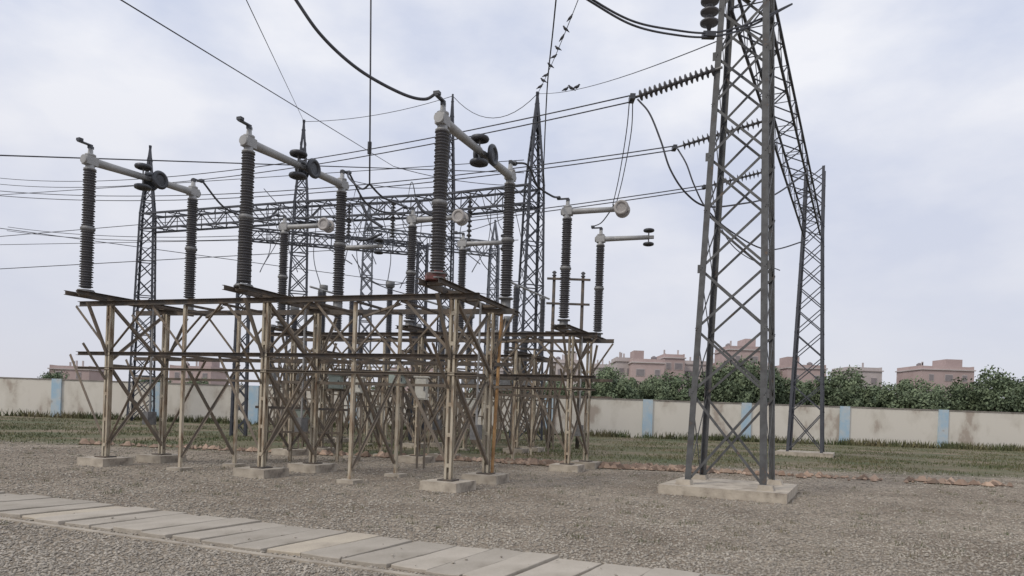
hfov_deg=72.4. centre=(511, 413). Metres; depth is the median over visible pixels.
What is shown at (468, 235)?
suspension string
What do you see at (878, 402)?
tree
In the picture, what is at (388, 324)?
instrument transformer
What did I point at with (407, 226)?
dropper wire
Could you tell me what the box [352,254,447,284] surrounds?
conductor cable
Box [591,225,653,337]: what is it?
switch
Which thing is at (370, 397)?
equipment stand
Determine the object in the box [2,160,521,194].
overhead wire
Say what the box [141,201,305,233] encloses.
gantry beam
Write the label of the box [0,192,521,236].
overhead wire
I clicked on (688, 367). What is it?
building
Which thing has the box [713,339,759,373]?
building
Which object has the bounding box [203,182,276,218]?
conductor cable
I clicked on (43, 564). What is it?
gravel
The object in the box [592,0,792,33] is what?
conductor cable
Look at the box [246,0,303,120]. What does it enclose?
overhead wire
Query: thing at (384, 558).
trench cover slab
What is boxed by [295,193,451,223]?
gantry beam
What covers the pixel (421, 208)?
conductor cable
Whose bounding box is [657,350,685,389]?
building
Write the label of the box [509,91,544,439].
lattice mast
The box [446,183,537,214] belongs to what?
gantry beam
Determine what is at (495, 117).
overhead wire
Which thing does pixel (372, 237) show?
conductor cable
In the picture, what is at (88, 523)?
trench cover slab
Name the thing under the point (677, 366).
window
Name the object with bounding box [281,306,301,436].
instrument transformer
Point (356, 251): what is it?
dropper wire
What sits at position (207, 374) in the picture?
building
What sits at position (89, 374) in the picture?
building
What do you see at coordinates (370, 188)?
overhead wire
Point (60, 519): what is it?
trench cover slab
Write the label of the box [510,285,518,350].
post insulator
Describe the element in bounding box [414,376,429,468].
control box
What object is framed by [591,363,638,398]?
tree
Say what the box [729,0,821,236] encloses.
gantry beam
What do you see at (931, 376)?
window
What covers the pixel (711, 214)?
conductor cable
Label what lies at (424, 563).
trench cover slab
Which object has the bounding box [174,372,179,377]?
window
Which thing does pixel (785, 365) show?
building
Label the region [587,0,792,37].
conductor cable
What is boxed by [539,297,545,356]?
post insulator
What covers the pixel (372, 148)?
overhead wire
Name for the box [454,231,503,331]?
switch
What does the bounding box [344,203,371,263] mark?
dropper wire
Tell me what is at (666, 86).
insulator string
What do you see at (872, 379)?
window
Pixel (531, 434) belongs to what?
equipment stand
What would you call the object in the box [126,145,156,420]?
lattice mast
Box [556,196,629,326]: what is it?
switch
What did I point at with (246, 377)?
lattice column
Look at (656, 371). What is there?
window
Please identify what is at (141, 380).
tree
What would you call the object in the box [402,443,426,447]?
concrete footing
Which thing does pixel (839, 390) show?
tree
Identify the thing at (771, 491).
tower foundation
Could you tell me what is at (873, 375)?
building
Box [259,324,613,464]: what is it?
steel support frame
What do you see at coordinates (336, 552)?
trench cover slab
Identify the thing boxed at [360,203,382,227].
conductor cable
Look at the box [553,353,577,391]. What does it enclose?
building
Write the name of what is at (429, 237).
gantry beam
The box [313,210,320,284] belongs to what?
dropper wire
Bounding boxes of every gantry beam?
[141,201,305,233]
[251,227,423,256]
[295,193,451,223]
[367,226,494,256]
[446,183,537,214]
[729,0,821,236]
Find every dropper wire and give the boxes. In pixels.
[260,211,270,271]
[288,212,297,271]
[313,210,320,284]
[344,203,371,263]
[346,213,375,263]
[356,211,363,281]
[379,205,390,280]
[389,204,430,265]
[400,202,422,287]
[429,201,479,263]
[472,197,491,271]
[482,197,496,297]
[514,206,525,318]
[612,104,629,204]
[616,104,632,201]
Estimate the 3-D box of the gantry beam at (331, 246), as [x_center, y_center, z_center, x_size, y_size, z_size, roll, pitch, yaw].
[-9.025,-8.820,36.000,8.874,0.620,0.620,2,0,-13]
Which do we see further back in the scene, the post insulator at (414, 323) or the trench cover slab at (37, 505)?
the post insulator at (414, 323)
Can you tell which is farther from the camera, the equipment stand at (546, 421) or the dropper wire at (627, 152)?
the equipment stand at (546, 421)
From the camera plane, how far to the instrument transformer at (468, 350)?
33.93 m
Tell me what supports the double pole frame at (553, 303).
on the ground at (779, 460)
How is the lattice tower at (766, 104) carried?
on the tower foundation at (771, 491)
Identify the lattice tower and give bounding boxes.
[685,0,775,484]
[786,165,825,452]
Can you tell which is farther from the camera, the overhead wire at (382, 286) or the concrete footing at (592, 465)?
the overhead wire at (382, 286)
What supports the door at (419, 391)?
in the control box at (421, 393)
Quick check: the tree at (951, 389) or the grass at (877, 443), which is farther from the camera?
the tree at (951, 389)
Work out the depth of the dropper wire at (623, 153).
17.50 m
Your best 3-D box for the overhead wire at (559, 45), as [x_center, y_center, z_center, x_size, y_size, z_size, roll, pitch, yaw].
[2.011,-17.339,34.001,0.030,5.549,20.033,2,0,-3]
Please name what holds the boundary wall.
on the ground at (779, 460)
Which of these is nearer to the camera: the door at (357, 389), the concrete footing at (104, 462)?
the concrete footing at (104, 462)
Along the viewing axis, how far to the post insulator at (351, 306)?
32.93 m
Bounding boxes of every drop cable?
[369,0,371,185]
[543,0,556,199]
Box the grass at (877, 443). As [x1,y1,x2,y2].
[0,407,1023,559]
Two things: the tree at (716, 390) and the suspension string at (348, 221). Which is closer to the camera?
the suspension string at (348, 221)
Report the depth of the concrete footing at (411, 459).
21.29 m
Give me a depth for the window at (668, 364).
143.88 m
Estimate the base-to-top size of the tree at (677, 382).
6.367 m
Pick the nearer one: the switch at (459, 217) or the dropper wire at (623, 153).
the dropper wire at (623, 153)
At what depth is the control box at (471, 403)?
28.82 m
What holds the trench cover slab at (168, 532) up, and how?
on the ground at (779, 460)
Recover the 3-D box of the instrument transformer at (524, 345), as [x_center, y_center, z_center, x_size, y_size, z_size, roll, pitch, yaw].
[0.600,-1.254,35.395,0.930,5.748,0.930,2,0,0]
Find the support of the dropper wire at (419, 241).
hanging from the gantry beam at (330, 204)
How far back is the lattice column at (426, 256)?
36.76 m
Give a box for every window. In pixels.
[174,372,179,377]
[618,367,623,374]
[636,368,644,375]
[654,369,659,376]
[666,362,670,369]
[674,362,682,369]
[684,370,691,377]
[749,356,757,363]
[870,377,876,383]
[928,374,933,380]
[944,374,952,381]
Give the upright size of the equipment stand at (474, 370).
3.770 m
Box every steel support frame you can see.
[64,277,519,481]
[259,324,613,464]
[300,348,552,448]
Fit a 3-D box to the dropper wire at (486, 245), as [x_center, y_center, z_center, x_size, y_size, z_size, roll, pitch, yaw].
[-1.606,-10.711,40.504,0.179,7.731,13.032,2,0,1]
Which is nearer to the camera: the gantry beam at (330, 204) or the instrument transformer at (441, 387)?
the instrument transformer at (441, 387)
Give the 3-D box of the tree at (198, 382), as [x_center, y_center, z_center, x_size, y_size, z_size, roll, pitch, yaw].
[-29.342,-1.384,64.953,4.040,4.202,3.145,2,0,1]
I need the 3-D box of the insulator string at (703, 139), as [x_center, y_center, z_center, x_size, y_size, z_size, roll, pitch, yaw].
[6.420,-8.606,21.523,2.990,0.766,0.304,2,0,20]
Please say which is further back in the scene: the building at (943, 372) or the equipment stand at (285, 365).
the building at (943, 372)
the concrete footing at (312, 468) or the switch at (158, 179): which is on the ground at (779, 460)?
the concrete footing at (312, 468)
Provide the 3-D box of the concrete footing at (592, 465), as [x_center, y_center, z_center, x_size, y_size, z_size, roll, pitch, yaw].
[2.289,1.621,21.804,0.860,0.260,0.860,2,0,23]
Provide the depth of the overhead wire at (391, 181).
26.50 m
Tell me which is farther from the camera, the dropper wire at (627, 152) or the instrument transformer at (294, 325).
the instrument transformer at (294, 325)
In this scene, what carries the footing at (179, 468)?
on the ground at (779, 460)
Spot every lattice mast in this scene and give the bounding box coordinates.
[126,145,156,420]
[281,119,308,417]
[357,207,373,365]
[436,94,455,427]
[482,220,499,373]
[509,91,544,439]
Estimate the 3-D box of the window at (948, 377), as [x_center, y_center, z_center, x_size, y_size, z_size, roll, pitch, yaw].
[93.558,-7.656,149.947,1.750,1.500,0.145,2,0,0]
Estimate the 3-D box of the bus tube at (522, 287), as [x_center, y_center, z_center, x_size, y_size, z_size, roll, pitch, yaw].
[0.765,-5.146,29.337,0.090,0.090,4.182,2,0,25]
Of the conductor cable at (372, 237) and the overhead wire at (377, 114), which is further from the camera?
the overhead wire at (377, 114)
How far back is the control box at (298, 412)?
23.82 m
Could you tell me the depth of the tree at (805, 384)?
64.40 m
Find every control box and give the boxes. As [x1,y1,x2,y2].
[295,410,309,448]
[327,374,343,451]
[348,376,365,461]
[369,406,384,441]
[388,371,405,459]
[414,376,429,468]
[465,398,475,448]
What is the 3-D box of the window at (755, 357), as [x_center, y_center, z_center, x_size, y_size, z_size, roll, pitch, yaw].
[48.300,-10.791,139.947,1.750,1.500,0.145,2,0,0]
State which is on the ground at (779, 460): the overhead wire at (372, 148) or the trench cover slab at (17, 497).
the trench cover slab at (17, 497)
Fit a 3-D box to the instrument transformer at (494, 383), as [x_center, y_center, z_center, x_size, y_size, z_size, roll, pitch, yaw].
[-1.008,-1.615,40.275,0.930,6.358,0.930,2,0,0]
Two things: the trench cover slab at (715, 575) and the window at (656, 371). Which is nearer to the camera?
the trench cover slab at (715, 575)
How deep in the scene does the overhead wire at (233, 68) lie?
21.33 m
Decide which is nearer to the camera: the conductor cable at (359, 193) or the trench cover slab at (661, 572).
the trench cover slab at (661, 572)
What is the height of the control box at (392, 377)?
2.790 m
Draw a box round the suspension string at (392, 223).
[390,203,395,239]
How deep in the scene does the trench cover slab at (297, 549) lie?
8.03 m
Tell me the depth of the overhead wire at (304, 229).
35.01 m
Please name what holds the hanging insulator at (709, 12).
hanging from the lattice tower at (766, 104)
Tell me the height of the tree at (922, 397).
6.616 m
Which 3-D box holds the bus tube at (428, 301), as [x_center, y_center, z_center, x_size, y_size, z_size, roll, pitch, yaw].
[-3.631,-4.900,30.637,0.090,0.090,3.959,2,0,24]
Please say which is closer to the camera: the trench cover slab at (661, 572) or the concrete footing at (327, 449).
the trench cover slab at (661, 572)
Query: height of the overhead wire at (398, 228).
4.707 m
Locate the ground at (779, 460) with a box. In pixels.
[0,415,1023,575]
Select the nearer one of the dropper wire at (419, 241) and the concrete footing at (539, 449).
the concrete footing at (539, 449)
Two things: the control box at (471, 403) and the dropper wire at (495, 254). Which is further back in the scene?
the dropper wire at (495, 254)
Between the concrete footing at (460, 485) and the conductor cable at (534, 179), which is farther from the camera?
the conductor cable at (534, 179)
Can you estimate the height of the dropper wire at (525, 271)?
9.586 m
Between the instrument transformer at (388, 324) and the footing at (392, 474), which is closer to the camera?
the footing at (392, 474)
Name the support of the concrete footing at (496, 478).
on the ground at (779, 460)
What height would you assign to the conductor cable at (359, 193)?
0.651 m
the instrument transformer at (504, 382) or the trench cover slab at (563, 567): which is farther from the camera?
the instrument transformer at (504, 382)
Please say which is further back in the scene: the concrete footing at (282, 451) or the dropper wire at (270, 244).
the dropper wire at (270, 244)
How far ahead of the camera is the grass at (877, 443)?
35.45 m
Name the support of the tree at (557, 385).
on the ground at (779, 460)
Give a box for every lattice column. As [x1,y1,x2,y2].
[229,227,251,436]
[408,243,428,440]
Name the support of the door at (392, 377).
in the control box at (392, 377)
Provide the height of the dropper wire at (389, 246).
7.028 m
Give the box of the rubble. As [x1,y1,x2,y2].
[78,439,1013,486]
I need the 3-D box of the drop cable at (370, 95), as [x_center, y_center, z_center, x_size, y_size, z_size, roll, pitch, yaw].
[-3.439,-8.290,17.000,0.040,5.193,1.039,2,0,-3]
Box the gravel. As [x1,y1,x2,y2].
[0,441,1023,575]
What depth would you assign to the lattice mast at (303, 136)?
49.07 m
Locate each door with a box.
[296,411,306,417]
[329,376,339,387]
[350,379,360,391]
[369,408,379,423]
[390,375,403,382]
[415,379,425,397]
[466,400,474,409]
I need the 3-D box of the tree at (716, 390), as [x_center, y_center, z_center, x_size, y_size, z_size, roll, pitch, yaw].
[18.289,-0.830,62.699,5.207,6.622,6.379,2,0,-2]
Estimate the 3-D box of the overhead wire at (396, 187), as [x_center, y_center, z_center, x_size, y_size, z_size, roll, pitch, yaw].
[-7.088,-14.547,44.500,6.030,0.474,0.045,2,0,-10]
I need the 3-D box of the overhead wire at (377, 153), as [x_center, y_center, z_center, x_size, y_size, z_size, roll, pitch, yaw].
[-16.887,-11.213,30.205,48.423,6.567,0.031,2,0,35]
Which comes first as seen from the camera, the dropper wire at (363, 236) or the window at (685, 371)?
the dropper wire at (363, 236)
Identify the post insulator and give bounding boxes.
[318,290,322,349]
[347,301,353,352]
[409,300,415,349]
[440,307,445,353]
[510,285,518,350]
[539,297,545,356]
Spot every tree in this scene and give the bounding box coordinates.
[39,368,69,378]
[139,375,172,382]
[185,377,209,383]
[537,381,576,394]
[560,373,598,395]
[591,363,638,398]
[634,381,643,394]
[635,378,679,399]
[640,370,702,400]
[685,368,732,401]
[697,355,768,402]
[739,360,789,403]
[759,377,807,404]
[786,380,825,404]
[805,364,878,406]
[861,381,903,407]
[878,375,951,409]
[939,382,976,410]
[947,365,1023,412]
[992,376,1023,411]
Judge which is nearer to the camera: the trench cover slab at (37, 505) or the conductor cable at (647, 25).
the trench cover slab at (37, 505)
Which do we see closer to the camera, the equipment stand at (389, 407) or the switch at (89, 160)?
the switch at (89, 160)
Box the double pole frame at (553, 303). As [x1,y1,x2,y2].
[545,271,590,448]
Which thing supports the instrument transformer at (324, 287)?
on the ground at (779, 460)
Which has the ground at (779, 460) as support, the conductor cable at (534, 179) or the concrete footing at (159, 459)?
the concrete footing at (159, 459)
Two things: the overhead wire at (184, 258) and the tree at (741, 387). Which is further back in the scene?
the tree at (741, 387)
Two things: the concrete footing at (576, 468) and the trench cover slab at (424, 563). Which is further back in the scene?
the concrete footing at (576, 468)
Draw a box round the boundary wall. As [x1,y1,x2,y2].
[0,377,1023,446]
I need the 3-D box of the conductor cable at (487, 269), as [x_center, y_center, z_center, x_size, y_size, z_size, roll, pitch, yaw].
[-0.660,-6.533,30.000,2.067,1.759,0.040,2,0,0]
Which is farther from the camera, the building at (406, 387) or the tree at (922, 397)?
the building at (406, 387)
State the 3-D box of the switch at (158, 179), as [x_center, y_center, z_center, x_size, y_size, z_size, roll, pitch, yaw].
[-9.021,-4.670,18.694,0.455,3.695,1.746,2,0,24]
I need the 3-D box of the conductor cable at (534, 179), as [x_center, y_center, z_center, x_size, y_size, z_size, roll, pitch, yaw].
[0.828,-5.954,18.383,0.372,0.455,2.768,2,0,27]
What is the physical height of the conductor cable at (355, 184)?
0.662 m
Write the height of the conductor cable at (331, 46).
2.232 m
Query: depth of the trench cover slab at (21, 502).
10.38 m
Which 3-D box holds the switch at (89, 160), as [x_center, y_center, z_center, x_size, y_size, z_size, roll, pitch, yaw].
[-9.733,-4.615,17.093,0.418,3.535,1.932,2,0,24]
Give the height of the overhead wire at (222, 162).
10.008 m
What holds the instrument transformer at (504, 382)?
on the ground at (779, 460)
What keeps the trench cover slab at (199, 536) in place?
on the ground at (779, 460)
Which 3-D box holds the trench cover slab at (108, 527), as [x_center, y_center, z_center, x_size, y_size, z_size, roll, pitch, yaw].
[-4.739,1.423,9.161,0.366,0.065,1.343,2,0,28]
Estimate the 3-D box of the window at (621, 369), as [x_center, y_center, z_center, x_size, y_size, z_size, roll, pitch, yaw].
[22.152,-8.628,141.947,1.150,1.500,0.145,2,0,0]
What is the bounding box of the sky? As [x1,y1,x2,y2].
[0,0,1023,397]
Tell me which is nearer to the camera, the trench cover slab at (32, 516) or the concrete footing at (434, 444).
the trench cover slab at (32, 516)
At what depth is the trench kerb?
7.59 m
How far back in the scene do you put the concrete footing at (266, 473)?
15.36 m
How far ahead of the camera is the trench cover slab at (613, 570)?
7.16 m
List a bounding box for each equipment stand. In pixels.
[255,406,347,461]
[259,357,320,446]
[275,357,367,434]
[327,365,405,432]
[335,368,415,450]
[375,377,442,435]
[399,381,483,453]
[432,367,487,443]
[474,361,556,437]
[507,347,575,454]
[508,372,554,449]
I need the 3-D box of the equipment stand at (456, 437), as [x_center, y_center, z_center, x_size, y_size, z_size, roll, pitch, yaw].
[-2.631,0.173,26.305,3.646,2.670,0.284,2,0,-18]
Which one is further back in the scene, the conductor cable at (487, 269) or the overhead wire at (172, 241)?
the overhead wire at (172, 241)
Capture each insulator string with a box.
[628,65,722,103]
[671,119,761,151]
[702,170,760,189]
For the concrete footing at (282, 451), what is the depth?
22.67 m
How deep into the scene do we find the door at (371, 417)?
32.81 m
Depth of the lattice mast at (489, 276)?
65.64 m
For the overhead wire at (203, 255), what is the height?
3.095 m
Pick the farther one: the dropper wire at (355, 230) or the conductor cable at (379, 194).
the dropper wire at (355, 230)
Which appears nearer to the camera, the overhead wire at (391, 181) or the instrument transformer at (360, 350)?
the overhead wire at (391, 181)
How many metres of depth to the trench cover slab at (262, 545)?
8.14 m
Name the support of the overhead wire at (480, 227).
attached to the lattice mast at (536, 130)
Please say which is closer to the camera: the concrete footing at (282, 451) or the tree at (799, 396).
the concrete footing at (282, 451)
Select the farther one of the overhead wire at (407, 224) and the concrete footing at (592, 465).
the overhead wire at (407, 224)
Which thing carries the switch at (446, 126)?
on the steel support frame at (315, 307)
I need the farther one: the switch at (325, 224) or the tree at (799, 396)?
the tree at (799, 396)
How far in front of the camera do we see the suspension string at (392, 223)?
47.51 m
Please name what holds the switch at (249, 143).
on the steel support frame at (315, 307)
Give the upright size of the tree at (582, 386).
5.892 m
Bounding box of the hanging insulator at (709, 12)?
[700,0,718,39]
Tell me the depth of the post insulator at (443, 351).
31.72 m
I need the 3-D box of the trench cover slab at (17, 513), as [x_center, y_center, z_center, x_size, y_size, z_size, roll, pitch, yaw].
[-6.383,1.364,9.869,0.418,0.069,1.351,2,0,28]
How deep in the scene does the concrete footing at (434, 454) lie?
22.84 m
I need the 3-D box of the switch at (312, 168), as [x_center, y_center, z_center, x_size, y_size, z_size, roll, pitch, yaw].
[-4.685,-4.519,17.502,0.455,3.695,1.928,2,0,22]
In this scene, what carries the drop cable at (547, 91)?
attached to the lattice mast at (536, 130)
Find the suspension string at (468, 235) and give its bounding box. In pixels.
[466,194,472,250]
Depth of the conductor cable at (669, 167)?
16.14 m
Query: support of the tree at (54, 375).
on the ground at (779, 460)
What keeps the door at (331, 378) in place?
in the control box at (334, 378)
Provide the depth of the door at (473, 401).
28.81 m
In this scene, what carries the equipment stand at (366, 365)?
on the ground at (779, 460)
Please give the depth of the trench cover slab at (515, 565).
7.17 m
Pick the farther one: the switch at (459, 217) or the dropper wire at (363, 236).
the dropper wire at (363, 236)
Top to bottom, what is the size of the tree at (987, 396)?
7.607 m
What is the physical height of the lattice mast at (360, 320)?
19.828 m
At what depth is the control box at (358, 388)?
21.05 m
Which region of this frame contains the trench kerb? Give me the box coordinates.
[0,517,428,575]
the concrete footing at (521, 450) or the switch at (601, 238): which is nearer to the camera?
the switch at (601, 238)
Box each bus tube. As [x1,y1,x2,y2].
[309,286,333,293]
[404,293,449,308]
[511,281,549,299]
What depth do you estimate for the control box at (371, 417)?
32.80 m
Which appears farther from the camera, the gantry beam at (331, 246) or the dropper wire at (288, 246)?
the dropper wire at (288, 246)
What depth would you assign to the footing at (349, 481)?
14.83 m
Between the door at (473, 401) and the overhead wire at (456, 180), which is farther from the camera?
the overhead wire at (456, 180)
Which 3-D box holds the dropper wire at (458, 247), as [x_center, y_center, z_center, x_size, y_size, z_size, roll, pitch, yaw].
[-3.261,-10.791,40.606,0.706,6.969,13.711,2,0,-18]
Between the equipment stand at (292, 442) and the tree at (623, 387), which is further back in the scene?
the tree at (623, 387)
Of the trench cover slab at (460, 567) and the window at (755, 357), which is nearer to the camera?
the trench cover slab at (460, 567)
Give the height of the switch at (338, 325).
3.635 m
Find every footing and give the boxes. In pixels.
[77,456,132,466]
[136,454,186,463]
[166,467,192,470]
[222,463,245,466]
[232,466,288,478]
[271,448,308,455]
[287,462,336,472]
[303,447,335,452]
[308,438,334,442]
[333,438,348,442]
[336,478,363,483]
[384,472,407,477]
[398,455,434,463]
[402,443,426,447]
[419,478,475,492]
[421,442,441,446]
[427,453,460,457]
[461,472,508,484]
[502,448,528,453]
[520,446,544,451]
[549,463,584,472]
[570,460,601,468]
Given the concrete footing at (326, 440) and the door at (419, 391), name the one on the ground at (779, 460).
the concrete footing at (326, 440)
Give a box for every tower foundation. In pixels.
[658,474,797,503]
[775,449,834,457]
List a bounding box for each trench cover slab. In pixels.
[0,493,17,496]
[0,494,51,501]
[0,498,71,506]
[0,499,96,511]
[0,502,113,517]
[22,506,125,519]
[34,507,158,524]
[65,511,187,527]
[91,514,196,530]
[113,515,228,534]
[140,517,261,538]
[172,522,285,541]
[201,526,313,546]
[232,529,346,551]
[267,532,379,555]
[301,537,411,561]
[341,541,455,567]
[391,546,490,571]
[425,548,525,575]
[462,552,558,575]
[515,558,601,575]
[581,564,650,575]
[642,568,700,575]
[704,574,729,575]
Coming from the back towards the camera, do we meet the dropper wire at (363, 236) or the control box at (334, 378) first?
the dropper wire at (363, 236)
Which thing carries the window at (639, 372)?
in the building at (641, 368)
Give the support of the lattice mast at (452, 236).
on the ground at (779, 460)
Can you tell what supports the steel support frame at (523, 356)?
on the ground at (779, 460)
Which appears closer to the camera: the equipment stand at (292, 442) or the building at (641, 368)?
the equipment stand at (292, 442)
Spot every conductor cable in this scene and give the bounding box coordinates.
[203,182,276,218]
[294,0,433,100]
[347,172,368,189]
[349,175,404,213]
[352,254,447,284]
[358,233,382,240]
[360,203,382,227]
[370,183,405,206]
[415,198,431,215]
[473,240,519,281]
[517,162,558,197]
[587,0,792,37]
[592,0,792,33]
[637,99,808,207]
[677,148,807,249]
[713,208,779,270]
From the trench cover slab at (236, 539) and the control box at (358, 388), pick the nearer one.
the trench cover slab at (236, 539)
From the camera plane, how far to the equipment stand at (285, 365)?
27.28 m
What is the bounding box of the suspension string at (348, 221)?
[346,203,351,242]
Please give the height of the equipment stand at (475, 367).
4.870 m
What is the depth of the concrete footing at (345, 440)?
32.21 m
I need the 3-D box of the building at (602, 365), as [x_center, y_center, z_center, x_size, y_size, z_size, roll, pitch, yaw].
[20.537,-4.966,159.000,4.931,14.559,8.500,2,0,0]
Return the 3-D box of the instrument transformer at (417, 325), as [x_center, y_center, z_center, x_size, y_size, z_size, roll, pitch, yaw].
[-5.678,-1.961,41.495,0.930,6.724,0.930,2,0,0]
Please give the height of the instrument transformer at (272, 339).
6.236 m
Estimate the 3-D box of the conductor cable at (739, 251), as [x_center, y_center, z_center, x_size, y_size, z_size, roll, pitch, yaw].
[9.226,-7.371,28.000,3.112,3.214,0.040,2,0,0]
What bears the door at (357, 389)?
in the control box at (358, 388)
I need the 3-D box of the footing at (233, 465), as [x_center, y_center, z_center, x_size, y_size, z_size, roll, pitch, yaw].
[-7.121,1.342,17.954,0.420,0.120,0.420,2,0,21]
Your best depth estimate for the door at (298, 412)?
23.80 m
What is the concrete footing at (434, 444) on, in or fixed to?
on the ground at (779, 460)
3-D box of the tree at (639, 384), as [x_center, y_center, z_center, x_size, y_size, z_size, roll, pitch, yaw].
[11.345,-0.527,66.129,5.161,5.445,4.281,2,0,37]
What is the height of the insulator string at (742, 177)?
0.663 m
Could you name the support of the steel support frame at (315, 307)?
on the ground at (779, 460)
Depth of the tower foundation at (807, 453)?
34.19 m
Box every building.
[47,361,103,379]
[169,362,226,384]
[390,365,432,390]
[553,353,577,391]
[593,359,610,383]
[610,352,630,378]
[628,350,665,386]
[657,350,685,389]
[684,357,705,386]
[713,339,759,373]
[777,357,827,389]
[830,363,883,395]
[895,359,975,395]
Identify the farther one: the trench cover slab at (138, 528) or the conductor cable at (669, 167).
the conductor cable at (669, 167)
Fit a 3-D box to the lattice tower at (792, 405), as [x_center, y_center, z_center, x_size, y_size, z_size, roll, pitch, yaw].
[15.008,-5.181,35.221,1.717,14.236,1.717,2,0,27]
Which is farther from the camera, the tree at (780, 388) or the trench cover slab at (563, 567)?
the tree at (780, 388)
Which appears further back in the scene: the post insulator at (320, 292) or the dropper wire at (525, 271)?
the dropper wire at (525, 271)
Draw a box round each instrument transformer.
[259,324,280,430]
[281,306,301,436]
[309,285,330,436]
[354,336,366,432]
[376,281,395,439]
[407,324,421,435]
[435,330,444,434]
[457,314,476,444]
[487,330,501,440]
[496,316,512,442]
[518,337,531,443]
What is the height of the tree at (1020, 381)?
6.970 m
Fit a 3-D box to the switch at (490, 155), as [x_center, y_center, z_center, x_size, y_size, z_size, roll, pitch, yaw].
[-0.349,-4.367,16.309,0.455,3.695,2.112,2,0,20]
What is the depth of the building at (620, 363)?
142.00 m
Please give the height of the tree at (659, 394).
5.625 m
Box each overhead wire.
[0,101,631,187]
[0,150,674,200]
[0,155,523,172]
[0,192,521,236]
[0,228,503,296]
[0,237,407,244]
[0,240,515,268]
[1,95,629,181]
[2,146,671,195]
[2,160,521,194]
[7,188,703,240]
[10,185,702,237]
[121,0,392,165]
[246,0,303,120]
[264,189,351,263]
[305,96,451,121]
[355,181,447,188]
[360,276,403,293]
[393,166,523,185]
[448,209,519,233]
[454,95,535,117]
[537,0,577,93]
[538,38,724,93]
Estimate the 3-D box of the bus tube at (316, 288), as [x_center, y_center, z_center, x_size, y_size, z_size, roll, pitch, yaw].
[-7.998,-5.452,31.937,0.090,0.090,3.738,2,0,22]
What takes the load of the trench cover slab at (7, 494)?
on the ground at (779, 460)
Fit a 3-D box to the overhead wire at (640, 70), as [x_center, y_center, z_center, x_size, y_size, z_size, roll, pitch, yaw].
[3.167,-14.238,29.800,0.026,11.662,28.628,2,0,-7]
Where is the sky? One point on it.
(912, 111)
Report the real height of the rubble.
0.308 m
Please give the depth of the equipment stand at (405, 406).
40.37 m

